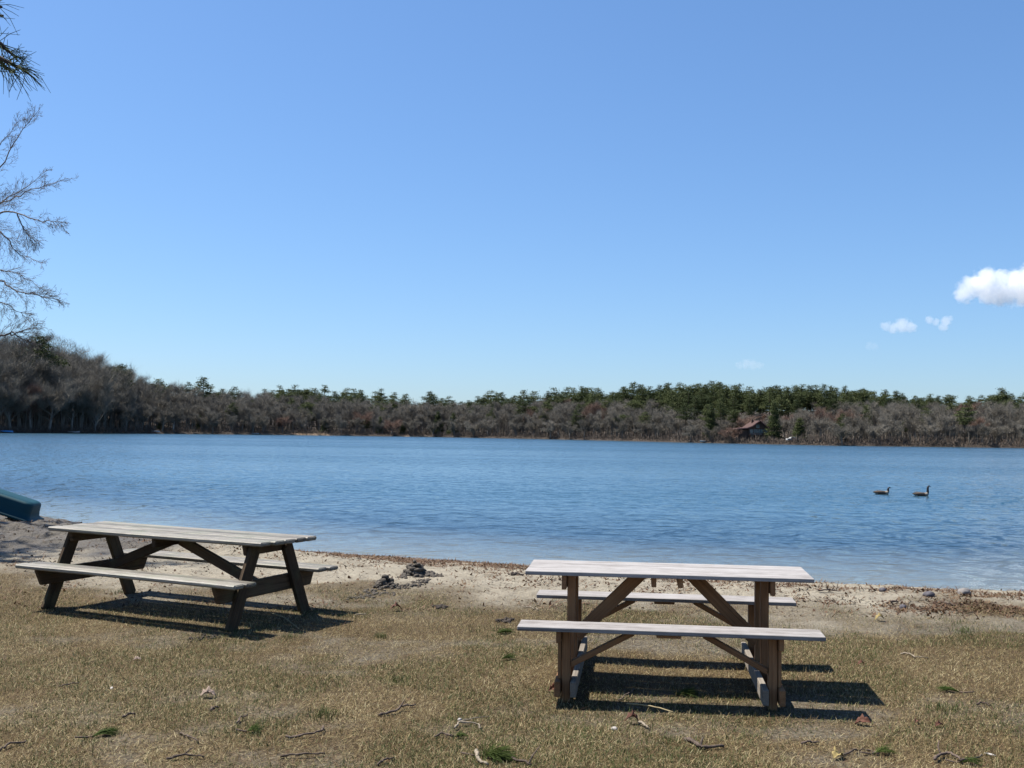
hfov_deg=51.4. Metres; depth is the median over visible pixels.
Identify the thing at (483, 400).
pine tree
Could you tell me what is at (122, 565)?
picnic table
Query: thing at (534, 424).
bare tree
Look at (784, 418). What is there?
bare tree
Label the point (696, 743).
stick
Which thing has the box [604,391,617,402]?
pine tree
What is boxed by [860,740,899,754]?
pine sprig
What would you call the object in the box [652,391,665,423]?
pine tree
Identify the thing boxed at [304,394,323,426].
bare tree
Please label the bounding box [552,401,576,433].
bare tree
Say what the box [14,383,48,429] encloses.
bare tree
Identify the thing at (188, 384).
pine tree
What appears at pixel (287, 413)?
bare tree
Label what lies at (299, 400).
bare tree
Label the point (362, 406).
bare tree
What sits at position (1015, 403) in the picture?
pine tree
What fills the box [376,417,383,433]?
pine tree
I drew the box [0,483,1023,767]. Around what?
ground
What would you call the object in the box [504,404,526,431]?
bare tree
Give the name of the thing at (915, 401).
pine tree
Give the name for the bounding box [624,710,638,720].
oak leaf
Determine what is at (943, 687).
pine sprig
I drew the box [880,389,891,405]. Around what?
pine tree
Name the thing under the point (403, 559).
shore litter
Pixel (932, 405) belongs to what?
bare tree
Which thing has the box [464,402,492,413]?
bare tree
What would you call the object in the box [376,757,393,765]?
stick
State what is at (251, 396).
bare tree
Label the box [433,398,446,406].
pine tree
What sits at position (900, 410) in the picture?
bare tree
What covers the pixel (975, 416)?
bare tree
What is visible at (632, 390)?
pine tree
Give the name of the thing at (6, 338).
bare tree
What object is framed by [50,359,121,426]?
bare tree
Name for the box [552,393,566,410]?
pine tree
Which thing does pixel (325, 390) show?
pine tree
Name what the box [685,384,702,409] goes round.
pine tree
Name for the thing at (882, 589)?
stone
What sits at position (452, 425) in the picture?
bare tree
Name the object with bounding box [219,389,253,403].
bare tree
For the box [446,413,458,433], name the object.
pine tree
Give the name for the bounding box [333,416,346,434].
bare tree
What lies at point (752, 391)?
pine tree
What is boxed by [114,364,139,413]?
bare tree
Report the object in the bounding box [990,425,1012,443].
bare tree
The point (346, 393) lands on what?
pine tree
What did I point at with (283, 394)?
pine tree
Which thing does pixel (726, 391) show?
pine tree
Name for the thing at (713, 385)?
pine tree
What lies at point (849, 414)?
bare tree
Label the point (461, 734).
pine sprig
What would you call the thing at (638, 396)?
pine tree
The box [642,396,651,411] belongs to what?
pine tree
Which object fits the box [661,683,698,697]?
pine sprig
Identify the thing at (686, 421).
bare tree
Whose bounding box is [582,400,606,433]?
bare tree
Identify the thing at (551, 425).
bare tree
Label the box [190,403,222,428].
bare tree
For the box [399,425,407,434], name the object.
pine tree
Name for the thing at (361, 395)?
pine tree
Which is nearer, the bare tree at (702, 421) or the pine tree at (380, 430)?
the bare tree at (702, 421)
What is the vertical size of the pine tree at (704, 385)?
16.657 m
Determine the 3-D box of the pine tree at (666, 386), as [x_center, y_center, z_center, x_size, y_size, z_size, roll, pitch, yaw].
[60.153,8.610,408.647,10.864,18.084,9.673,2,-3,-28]
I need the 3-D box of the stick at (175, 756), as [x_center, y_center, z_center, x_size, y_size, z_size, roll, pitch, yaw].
[-1.643,1.861,5.357,0.185,0.041,0.062,2,-3,-16]
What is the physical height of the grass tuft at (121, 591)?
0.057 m
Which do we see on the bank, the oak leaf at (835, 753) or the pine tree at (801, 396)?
the pine tree at (801, 396)
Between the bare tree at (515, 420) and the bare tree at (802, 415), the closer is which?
the bare tree at (802, 415)
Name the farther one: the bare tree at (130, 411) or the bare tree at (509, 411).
the bare tree at (509, 411)
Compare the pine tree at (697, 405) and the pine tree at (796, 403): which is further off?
the pine tree at (697, 405)
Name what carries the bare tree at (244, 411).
on the bank
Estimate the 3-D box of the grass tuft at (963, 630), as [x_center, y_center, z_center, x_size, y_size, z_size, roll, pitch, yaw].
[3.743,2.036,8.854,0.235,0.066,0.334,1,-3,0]
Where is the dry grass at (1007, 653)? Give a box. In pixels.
[0,570,1023,767]
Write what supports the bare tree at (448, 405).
on the bank
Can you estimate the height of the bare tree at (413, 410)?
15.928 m
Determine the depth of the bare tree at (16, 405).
322.34 m
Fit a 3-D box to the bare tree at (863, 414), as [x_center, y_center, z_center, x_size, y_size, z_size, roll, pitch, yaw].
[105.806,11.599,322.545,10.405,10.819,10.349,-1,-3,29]
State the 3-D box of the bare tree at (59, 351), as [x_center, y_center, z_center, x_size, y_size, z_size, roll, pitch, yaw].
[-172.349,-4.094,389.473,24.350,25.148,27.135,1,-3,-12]
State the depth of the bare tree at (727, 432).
320.18 m
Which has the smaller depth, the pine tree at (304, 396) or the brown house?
the brown house
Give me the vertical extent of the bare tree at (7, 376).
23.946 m
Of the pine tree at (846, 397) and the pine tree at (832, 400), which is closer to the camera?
the pine tree at (832, 400)
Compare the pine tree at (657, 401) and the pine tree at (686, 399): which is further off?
the pine tree at (657, 401)
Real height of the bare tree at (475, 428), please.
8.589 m
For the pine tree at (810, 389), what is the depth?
365.01 m
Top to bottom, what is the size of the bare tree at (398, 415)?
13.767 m
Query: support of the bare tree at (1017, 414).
on the bank
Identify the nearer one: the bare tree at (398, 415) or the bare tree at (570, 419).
the bare tree at (570, 419)
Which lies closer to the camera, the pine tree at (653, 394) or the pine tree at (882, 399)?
the pine tree at (882, 399)
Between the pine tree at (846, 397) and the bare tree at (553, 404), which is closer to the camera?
the pine tree at (846, 397)
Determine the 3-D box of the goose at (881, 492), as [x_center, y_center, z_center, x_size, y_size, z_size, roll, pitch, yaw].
[13.075,3.796,37.610,0.672,0.326,0.243,1,-3,-3]
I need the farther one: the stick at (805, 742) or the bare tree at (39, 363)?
the bare tree at (39, 363)
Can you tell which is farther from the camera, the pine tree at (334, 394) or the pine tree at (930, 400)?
the pine tree at (334, 394)
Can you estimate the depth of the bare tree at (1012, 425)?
315.52 m
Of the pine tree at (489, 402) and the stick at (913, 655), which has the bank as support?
the pine tree at (489, 402)
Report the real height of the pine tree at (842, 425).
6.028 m
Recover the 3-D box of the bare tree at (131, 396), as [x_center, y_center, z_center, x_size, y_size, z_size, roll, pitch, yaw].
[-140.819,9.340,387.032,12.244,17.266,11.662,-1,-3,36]
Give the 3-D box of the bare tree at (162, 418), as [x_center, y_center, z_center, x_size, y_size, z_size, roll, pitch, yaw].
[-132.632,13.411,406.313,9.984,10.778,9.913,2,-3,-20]
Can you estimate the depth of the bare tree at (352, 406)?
495.32 m
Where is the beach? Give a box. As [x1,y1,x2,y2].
[284,433,329,435]
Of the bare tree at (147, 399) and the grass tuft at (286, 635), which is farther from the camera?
the bare tree at (147, 399)
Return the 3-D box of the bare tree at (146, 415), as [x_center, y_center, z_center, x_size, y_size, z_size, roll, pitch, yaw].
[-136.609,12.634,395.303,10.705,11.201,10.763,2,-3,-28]
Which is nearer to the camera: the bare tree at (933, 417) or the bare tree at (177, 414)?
the bare tree at (933, 417)
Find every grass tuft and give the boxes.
[104,587,122,594]
[188,633,231,642]
[279,631,302,640]
[302,700,343,722]
[373,632,386,640]
[380,669,412,686]
[926,700,974,717]
[948,626,974,634]
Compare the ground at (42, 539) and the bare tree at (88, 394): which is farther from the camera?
the bare tree at (88, 394)
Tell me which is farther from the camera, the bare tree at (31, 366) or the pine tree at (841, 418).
the bare tree at (31, 366)
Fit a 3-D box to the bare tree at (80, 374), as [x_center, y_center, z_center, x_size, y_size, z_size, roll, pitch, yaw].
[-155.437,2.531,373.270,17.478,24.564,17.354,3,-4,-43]
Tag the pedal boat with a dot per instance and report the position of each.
(15, 506)
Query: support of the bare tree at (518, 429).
on the bank
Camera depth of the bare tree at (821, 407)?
354.81 m
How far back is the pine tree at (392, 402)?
529.87 m
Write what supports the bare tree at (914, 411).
on the bank
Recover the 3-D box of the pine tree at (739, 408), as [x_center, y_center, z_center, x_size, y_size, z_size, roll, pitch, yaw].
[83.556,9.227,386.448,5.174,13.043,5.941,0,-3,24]
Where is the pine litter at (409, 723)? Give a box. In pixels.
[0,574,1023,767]
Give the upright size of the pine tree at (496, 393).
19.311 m
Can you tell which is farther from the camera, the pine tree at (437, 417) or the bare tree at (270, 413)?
the pine tree at (437, 417)
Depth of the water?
42.26 m
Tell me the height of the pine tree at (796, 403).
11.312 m
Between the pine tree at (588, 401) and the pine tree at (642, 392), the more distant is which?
the pine tree at (588, 401)
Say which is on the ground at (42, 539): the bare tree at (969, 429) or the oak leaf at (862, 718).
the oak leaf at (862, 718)
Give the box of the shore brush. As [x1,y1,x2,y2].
[0,415,1023,447]
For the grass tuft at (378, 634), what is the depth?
8.31 m
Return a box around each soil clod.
[432,604,448,608]
[495,617,514,622]
[508,572,523,575]
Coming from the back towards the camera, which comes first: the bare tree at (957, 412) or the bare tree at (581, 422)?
the bare tree at (581, 422)
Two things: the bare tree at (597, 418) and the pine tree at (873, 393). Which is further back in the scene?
the bare tree at (597, 418)
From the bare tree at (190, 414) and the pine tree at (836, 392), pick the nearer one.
the pine tree at (836, 392)
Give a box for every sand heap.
[346,574,430,599]
[397,559,443,578]
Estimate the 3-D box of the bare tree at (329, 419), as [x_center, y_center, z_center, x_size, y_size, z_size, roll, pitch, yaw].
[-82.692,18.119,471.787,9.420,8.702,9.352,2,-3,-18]
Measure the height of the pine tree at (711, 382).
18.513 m
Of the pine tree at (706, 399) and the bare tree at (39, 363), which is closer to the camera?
the bare tree at (39, 363)
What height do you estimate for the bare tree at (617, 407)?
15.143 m
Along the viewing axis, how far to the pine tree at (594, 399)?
438.62 m
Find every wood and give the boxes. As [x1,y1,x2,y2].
[0,332,1023,444]
[371,391,947,414]
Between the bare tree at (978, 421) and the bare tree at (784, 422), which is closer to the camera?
the bare tree at (978, 421)
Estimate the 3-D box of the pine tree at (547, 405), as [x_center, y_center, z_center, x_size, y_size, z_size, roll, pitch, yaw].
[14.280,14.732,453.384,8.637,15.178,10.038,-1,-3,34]
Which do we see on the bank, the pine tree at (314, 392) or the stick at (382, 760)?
the pine tree at (314, 392)
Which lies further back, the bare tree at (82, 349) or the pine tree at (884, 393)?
the bare tree at (82, 349)
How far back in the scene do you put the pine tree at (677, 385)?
418.86 m
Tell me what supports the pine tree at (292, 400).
on the bank
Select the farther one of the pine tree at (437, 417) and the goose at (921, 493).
the pine tree at (437, 417)
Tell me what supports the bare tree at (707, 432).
on the bank
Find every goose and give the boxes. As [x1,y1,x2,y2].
[873,487,889,493]
[912,485,930,495]
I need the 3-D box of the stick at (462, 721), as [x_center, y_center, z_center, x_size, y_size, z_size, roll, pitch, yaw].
[-0.226,1.901,5.977,0.193,0.034,0.176,1,-3,0]
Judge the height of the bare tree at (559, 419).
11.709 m
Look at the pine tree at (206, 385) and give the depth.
468.64 m
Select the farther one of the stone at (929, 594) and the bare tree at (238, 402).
the bare tree at (238, 402)
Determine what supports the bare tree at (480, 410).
on the bank
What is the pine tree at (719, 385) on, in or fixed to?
on the bank
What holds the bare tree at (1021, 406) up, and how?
on the bank
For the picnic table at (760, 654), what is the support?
on the ground at (42, 539)
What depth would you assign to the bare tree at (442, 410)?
497.67 m
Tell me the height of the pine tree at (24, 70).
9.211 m
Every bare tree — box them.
[0,102,78,360]
[0,325,27,358]
[0,335,20,361]
[0,340,29,384]
[0,341,20,379]
[0,351,21,390]
[0,357,54,426]
[0,360,31,405]
[0,374,39,428]
[0,380,23,414]
[1,344,51,416]
[2,330,70,360]
[7,343,60,363]
[14,355,67,402]
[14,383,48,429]
[16,351,72,427]
[31,375,79,432]
[41,363,94,424]
[44,343,67,357]
[45,347,86,368]
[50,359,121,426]
[53,380,97,427]
[54,353,94,423]
[60,341,98,368]
[60,348,110,371]
[65,363,90,416]
[75,358,120,416]
[82,363,138,423]
[82,390,115,431]
[90,358,118,417]
[94,379,131,426]
[102,375,132,426]
[111,390,138,427]
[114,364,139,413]
[117,402,137,430]
[120,396,151,424]
[127,373,151,420]
[131,385,155,424]
[131,405,155,427]
[133,375,156,413]
[138,380,176,420]
[146,396,173,425]
[155,407,173,431]
[157,381,204,403]
[157,382,177,393]
[164,400,187,425]
[164,408,185,429]
[165,391,186,420]
[180,390,202,425]
[184,403,208,427]
[189,394,217,412]
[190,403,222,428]
[192,412,212,431]
[204,411,220,433]
[210,391,229,422]
[210,397,232,428]
[213,395,258,428]
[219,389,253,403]
[221,406,240,429]
[224,413,237,431]
[233,402,254,430]
[240,393,261,402]
[240,413,267,432]
[245,398,262,428]
[251,395,280,426]
[252,392,278,414]
[253,403,280,429]
[258,415,268,431]
[271,407,297,428]
[275,416,292,430]
[277,401,300,431]
[280,394,302,412]
[291,406,314,423]
[293,417,308,430]
[299,402,323,429]
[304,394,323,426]
[304,398,329,428]
[307,408,329,430]
[318,416,334,429]
[319,400,342,413]
[321,402,337,417]
[322,396,334,404]
[327,409,348,429]
[333,403,354,428]
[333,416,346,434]
[336,397,365,429]
[344,402,366,419]
[347,411,374,433]
[349,417,364,432]
[353,397,372,412]
[356,404,386,431]
[369,410,385,424]
[370,418,383,432]
[375,402,394,418]
[383,413,397,430]
[383,419,402,432]
[392,409,408,430]
[397,403,421,430]
[397,411,412,426]
[402,419,420,434]
[412,401,432,430]
[415,413,430,433]
[421,405,442,430]
[424,410,443,434]
[425,418,441,436]
[431,403,452,432]
[436,400,459,429]
[443,414,470,428]
[447,418,461,436]
[453,401,471,429]
[453,403,471,432]
[461,419,483,435]
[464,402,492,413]
[468,409,487,432]
[472,404,491,430]
[476,419,495,435]
[478,414,499,434]
[492,407,507,428]
[493,401,510,425]
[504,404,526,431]
[508,413,523,431]
[508,422,522,436]
[517,413,532,432]
[521,418,544,435]
[523,407,548,433]
[524,413,543,434]
[525,401,542,409]
[527,397,552,409]
[532,405,563,434]
[540,420,559,438]
[549,410,567,434]
[551,400,570,429]
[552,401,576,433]
[558,422,577,438]
[564,400,585,417]
[564,406,579,415]
[567,411,582,431]
[575,419,592,439]
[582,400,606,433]
[586,410,610,437]
[590,420,609,432]
[603,403,626,435]
[607,398,628,428]
[607,411,628,435]
[613,419,629,439]
[617,412,647,432]
[625,404,643,417]
[632,421,651,434]
[640,404,666,423]
[642,399,660,432]
[647,414,663,435]
[650,422,666,435]
[657,409,683,433]
[660,412,684,432]
[681,426,700,438]
[682,412,693,435]
[687,418,701,437]
[692,416,719,430]
[699,421,724,430]
[701,426,723,440]
[716,427,742,439]
[719,417,739,429]
[729,415,764,429]
[739,411,761,420]
[757,413,767,420]
[777,416,793,436]
[783,413,799,425]
[791,408,823,422]
[792,410,813,428]
[808,415,836,433]
[809,401,824,413]
[809,408,832,432]
[826,408,862,426]
[826,423,851,444]
[837,398,862,416]
[840,415,873,440]
[842,416,861,438]
[846,423,871,439]
[854,404,877,422]
[860,399,881,424]
[861,401,900,439]
[862,423,890,440]
[876,401,908,416]
[877,403,916,426]
[877,412,903,439]
[888,398,906,407]
[888,424,904,443]
[900,403,920,433]
[900,413,928,437]
[901,401,920,429]
[915,424,940,437]
[920,407,949,437]
[921,400,941,413]
[923,414,948,436]
[929,402,955,425]
[935,414,957,439]
[939,425,956,443]
[949,406,969,427]
[957,400,983,414]
[957,421,982,439]
[959,409,978,426]
[967,416,990,439]
[970,423,992,444]
[977,404,1009,439]
[979,415,1002,444]
[987,398,1014,422]
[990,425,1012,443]
[991,404,1019,433]
[1004,418,1023,439]
[1011,403,1023,419]
[1012,409,1023,420]
[1016,424,1023,436]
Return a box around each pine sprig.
[75,725,119,737]
[236,723,264,732]
[446,731,467,737]
[460,739,517,763]
[490,627,514,633]
[502,650,516,659]
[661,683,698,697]
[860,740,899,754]
[936,684,974,692]
[945,753,984,765]
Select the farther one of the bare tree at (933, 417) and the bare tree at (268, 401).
the bare tree at (268, 401)
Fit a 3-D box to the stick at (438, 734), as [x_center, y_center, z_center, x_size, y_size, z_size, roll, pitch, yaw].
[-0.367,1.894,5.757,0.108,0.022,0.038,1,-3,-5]
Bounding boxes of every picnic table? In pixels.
[15,521,337,631]
[517,560,825,710]
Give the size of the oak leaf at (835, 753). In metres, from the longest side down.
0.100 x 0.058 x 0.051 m
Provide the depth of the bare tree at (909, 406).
338.62 m
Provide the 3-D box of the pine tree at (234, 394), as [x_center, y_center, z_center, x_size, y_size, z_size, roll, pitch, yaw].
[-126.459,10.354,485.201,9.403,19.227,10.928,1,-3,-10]
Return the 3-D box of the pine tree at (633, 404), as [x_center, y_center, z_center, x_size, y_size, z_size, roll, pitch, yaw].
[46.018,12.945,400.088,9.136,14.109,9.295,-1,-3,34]
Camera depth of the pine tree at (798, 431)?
307.96 m
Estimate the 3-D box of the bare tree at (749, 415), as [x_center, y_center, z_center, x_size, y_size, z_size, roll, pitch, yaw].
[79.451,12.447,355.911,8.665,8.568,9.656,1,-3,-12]
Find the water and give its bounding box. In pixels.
[0,433,1023,589]
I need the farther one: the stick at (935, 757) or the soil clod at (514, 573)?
the soil clod at (514, 573)
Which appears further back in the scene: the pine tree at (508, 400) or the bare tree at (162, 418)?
the pine tree at (508, 400)
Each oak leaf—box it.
[200,686,215,695]
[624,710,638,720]
[832,746,843,757]
[855,713,870,723]
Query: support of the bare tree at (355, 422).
on the bank
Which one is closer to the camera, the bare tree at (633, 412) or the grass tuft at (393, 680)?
the grass tuft at (393, 680)
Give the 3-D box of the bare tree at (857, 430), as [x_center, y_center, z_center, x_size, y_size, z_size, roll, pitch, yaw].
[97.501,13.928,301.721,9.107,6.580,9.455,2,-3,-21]
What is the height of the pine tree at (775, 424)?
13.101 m
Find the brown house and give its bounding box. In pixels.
[733,420,769,440]
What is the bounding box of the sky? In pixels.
[0,0,1023,410]
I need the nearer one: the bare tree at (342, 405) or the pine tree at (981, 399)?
the pine tree at (981, 399)
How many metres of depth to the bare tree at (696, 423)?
341.36 m
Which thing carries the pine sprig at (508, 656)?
on the ground at (42, 539)
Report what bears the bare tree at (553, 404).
on the bank
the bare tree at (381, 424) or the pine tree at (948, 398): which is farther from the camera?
the bare tree at (381, 424)
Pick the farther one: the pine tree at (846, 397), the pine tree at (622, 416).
the pine tree at (622, 416)
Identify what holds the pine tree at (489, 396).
on the bank
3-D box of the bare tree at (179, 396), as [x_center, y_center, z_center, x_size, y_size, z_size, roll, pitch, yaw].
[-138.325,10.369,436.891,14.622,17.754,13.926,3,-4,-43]
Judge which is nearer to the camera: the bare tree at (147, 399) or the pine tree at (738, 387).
the pine tree at (738, 387)
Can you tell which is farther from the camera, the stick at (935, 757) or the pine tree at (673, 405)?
the pine tree at (673, 405)
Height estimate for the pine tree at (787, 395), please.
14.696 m
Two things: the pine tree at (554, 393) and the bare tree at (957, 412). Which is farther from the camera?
the pine tree at (554, 393)
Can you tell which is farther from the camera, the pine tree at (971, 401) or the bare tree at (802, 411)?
the pine tree at (971, 401)
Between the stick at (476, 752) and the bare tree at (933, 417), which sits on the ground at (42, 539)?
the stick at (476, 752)
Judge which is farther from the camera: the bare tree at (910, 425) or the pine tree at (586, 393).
the pine tree at (586, 393)
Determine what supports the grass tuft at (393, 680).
on the ground at (42, 539)
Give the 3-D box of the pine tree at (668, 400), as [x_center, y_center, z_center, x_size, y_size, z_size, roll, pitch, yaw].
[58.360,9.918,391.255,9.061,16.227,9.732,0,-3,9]
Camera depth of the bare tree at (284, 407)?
480.03 m
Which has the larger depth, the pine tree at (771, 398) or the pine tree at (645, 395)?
the pine tree at (645, 395)
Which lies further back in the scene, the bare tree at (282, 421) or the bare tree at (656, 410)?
the bare tree at (282, 421)
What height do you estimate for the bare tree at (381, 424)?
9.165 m
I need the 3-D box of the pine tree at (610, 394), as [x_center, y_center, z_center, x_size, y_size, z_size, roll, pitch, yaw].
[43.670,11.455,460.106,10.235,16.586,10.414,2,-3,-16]
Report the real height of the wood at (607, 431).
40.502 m
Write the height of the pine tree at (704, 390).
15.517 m
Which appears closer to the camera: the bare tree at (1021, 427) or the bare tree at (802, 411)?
the bare tree at (1021, 427)
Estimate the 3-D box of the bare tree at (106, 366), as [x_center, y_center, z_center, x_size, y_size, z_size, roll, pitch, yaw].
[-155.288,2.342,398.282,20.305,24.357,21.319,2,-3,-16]
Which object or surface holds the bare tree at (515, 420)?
on the bank
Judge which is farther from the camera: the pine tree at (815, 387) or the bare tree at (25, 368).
the pine tree at (815, 387)
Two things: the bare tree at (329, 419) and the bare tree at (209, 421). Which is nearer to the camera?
the bare tree at (209, 421)
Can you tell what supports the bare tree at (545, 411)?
on the bank
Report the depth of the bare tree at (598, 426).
397.10 m
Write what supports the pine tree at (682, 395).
on the bank
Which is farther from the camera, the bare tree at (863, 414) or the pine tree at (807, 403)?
the pine tree at (807, 403)
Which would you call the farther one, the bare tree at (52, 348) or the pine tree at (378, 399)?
the pine tree at (378, 399)
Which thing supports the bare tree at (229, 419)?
on the bank
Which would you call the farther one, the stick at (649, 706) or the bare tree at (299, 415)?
the bare tree at (299, 415)
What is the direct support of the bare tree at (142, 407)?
on the bank
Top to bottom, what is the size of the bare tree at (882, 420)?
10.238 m
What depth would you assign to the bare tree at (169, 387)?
462.70 m
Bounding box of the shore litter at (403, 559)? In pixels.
[0,517,1023,619]
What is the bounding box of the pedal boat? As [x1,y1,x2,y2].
[0,489,43,522]
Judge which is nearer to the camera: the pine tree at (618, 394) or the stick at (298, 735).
the stick at (298, 735)
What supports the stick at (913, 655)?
on the ground at (42, 539)
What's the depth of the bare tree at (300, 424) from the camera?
467.98 m
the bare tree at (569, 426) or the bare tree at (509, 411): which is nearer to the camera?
the bare tree at (569, 426)
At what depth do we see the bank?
380.02 m
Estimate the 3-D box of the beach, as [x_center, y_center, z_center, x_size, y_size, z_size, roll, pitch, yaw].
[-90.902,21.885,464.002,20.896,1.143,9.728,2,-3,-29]
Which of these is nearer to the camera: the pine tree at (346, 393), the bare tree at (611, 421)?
the bare tree at (611, 421)
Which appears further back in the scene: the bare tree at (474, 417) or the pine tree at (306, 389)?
the pine tree at (306, 389)
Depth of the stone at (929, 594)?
10.58 m
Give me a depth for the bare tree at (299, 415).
474.20 m
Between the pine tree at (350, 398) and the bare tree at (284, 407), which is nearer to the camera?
the bare tree at (284, 407)
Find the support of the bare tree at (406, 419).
on the bank
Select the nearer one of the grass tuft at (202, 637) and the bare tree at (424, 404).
the grass tuft at (202, 637)
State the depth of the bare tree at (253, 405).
465.89 m
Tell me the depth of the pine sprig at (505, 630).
8.52 m
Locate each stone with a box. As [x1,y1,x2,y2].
[879,587,886,591]
[922,591,934,596]
[957,588,970,594]
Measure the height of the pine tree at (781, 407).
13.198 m
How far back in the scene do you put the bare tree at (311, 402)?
506.48 m
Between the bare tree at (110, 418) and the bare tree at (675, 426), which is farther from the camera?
the bare tree at (110, 418)
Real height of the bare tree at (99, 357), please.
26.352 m
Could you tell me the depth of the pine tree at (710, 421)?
333.34 m
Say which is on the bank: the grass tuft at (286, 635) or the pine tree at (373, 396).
the pine tree at (373, 396)
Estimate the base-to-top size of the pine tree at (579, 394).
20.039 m
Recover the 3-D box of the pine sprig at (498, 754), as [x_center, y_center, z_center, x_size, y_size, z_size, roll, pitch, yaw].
[-0.090,1.848,5.393,0.277,0.109,0.266,2,-3,-26]
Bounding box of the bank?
[0,407,1023,447]
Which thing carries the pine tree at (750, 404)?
on the bank
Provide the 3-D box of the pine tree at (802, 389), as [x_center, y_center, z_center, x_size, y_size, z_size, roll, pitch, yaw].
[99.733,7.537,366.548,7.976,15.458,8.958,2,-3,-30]
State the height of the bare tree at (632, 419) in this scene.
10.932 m
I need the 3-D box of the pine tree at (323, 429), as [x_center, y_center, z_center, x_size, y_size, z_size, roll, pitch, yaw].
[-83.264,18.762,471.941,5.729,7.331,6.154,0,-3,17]
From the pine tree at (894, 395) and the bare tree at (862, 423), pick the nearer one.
the bare tree at (862, 423)
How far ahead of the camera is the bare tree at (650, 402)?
396.44 m
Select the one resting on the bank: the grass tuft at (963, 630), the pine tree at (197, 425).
the pine tree at (197, 425)
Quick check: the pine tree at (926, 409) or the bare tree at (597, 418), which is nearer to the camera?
the pine tree at (926, 409)
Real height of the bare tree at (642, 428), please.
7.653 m
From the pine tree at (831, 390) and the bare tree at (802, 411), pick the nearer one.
the bare tree at (802, 411)
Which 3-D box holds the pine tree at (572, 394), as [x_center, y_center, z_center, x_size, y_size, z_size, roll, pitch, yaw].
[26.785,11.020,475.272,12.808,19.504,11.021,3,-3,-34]
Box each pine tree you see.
[0,0,50,100]
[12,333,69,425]
[107,364,135,425]
[150,378,172,421]
[184,381,195,423]
[189,376,218,400]
[195,415,204,431]
[223,402,238,419]
[226,386,243,400]
[275,391,294,416]
[285,397,299,426]
[289,384,302,398]
[297,402,315,427]
[300,388,319,397]
[300,394,313,423]
[303,388,324,402]
[318,385,331,407]
[318,418,328,432]
[328,391,341,401]
[336,391,352,403]
[338,387,353,424]
[348,394,359,427]
[355,389,371,403]
[361,419,371,428]
[367,403,385,428]
[369,391,379,404]
[372,395,386,403]
[374,388,389,403]
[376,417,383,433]
[387,392,397,402]
[387,400,396,412]
[397,393,417,404]
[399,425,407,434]
[421,390,438,405]
[430,411,443,433]
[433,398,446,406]
[444,396,455,404]
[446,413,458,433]
[475,396,491,408]
[478,399,501,416]
[479,390,501,404]
[492,392,509,403]
[494,392,510,427]
[501,399,513,406]
[511,397,523,408]
[512,389,533,405]
[515,400,530,431]
[525,406,538,432]
[526,390,544,404]
[535,402,554,427]
[539,412,548,426]
[544,391,552,411]
[546,387,559,399]
[547,394,562,429]
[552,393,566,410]
[556,386,576,403]
[564,387,578,405]
[566,410,582,435]
[571,385,585,403]
[572,387,592,402]
[572,404,586,421]
[582,394,601,412]
[583,391,603,427]
[587,387,605,404]
[599,398,613,428]
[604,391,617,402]
[605,391,616,400]
[611,386,633,402]
[614,414,630,434]
[615,390,631,401]
[620,381,642,400]
[624,400,643,433]
[628,395,644,408]
[635,389,646,403]
[636,412,652,437]
[639,387,650,403]
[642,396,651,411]
[645,389,663,400]
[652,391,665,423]
[658,383,679,406]
[659,390,679,411]
[660,386,676,425]
[666,401,680,417]
[674,382,683,404]
[674,403,697,431]
[675,386,686,411]
[677,389,692,402]
[678,391,697,426]
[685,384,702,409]
[686,395,702,420]
[690,394,712,426]
[693,387,709,402]
[697,404,719,419]
[698,384,717,408]
[702,405,718,438]
[705,381,714,412]
[705,387,722,409]
[708,382,729,396]
[711,381,729,401]
[712,390,726,416]
[714,400,727,424]
[719,387,733,416]
[724,398,742,412]
[724,408,741,431]
[727,384,744,408]
[730,383,748,406]
[737,392,745,414]
[740,391,760,410]
[742,389,762,411]
[743,394,757,414]
[752,389,770,413]
[755,388,766,406]
[759,391,779,414]
[761,388,783,404]
[762,385,784,401]
[764,400,784,439]
[768,393,792,429]
[779,387,797,416]
[782,387,798,408]
[788,399,801,413]
[789,391,809,411]
[790,418,807,441]
[793,384,808,408]
[801,385,818,421]
[802,390,818,409]
[810,384,823,405]
[812,383,829,407]
[822,386,838,406]
[822,393,839,414]
[827,388,844,403]
[835,413,848,425]
[837,391,855,405]
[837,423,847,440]
[845,390,859,402]
[848,390,869,403]
[860,405,872,423]
[868,392,880,424]
[875,395,893,407]
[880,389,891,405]
[891,391,900,402]
[897,392,908,403]
[909,396,921,408]
[917,408,935,424]
[923,395,933,410]
[928,397,943,410]
[942,394,957,407]
[944,402,955,413]
[952,402,976,441]
[965,397,975,406]
[976,395,984,405]
[981,394,996,406]
[991,387,1011,402]
[1008,395,1020,421]
[1017,391,1023,404]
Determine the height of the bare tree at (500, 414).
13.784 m
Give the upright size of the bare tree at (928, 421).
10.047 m
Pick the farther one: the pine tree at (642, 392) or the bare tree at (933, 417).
the pine tree at (642, 392)
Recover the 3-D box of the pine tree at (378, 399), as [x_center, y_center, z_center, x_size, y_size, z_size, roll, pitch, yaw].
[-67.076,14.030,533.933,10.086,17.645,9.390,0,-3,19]
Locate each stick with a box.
[0,740,26,750]
[166,747,203,759]
[179,732,198,742]
[280,752,324,756]
[285,725,323,738]
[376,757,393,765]
[378,699,415,715]
[434,732,453,736]
[454,716,488,728]
[474,749,488,765]
[502,746,539,764]
[626,703,674,712]
[638,720,648,728]
[684,737,723,748]
[801,740,818,744]
[817,581,840,591]
[842,748,878,755]
[901,652,927,657]
[933,741,982,761]
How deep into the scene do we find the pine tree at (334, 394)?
540.54 m
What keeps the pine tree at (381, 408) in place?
on the bank
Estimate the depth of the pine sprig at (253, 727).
5.78 m
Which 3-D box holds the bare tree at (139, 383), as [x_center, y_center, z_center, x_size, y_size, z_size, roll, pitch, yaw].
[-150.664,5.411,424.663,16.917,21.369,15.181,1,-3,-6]

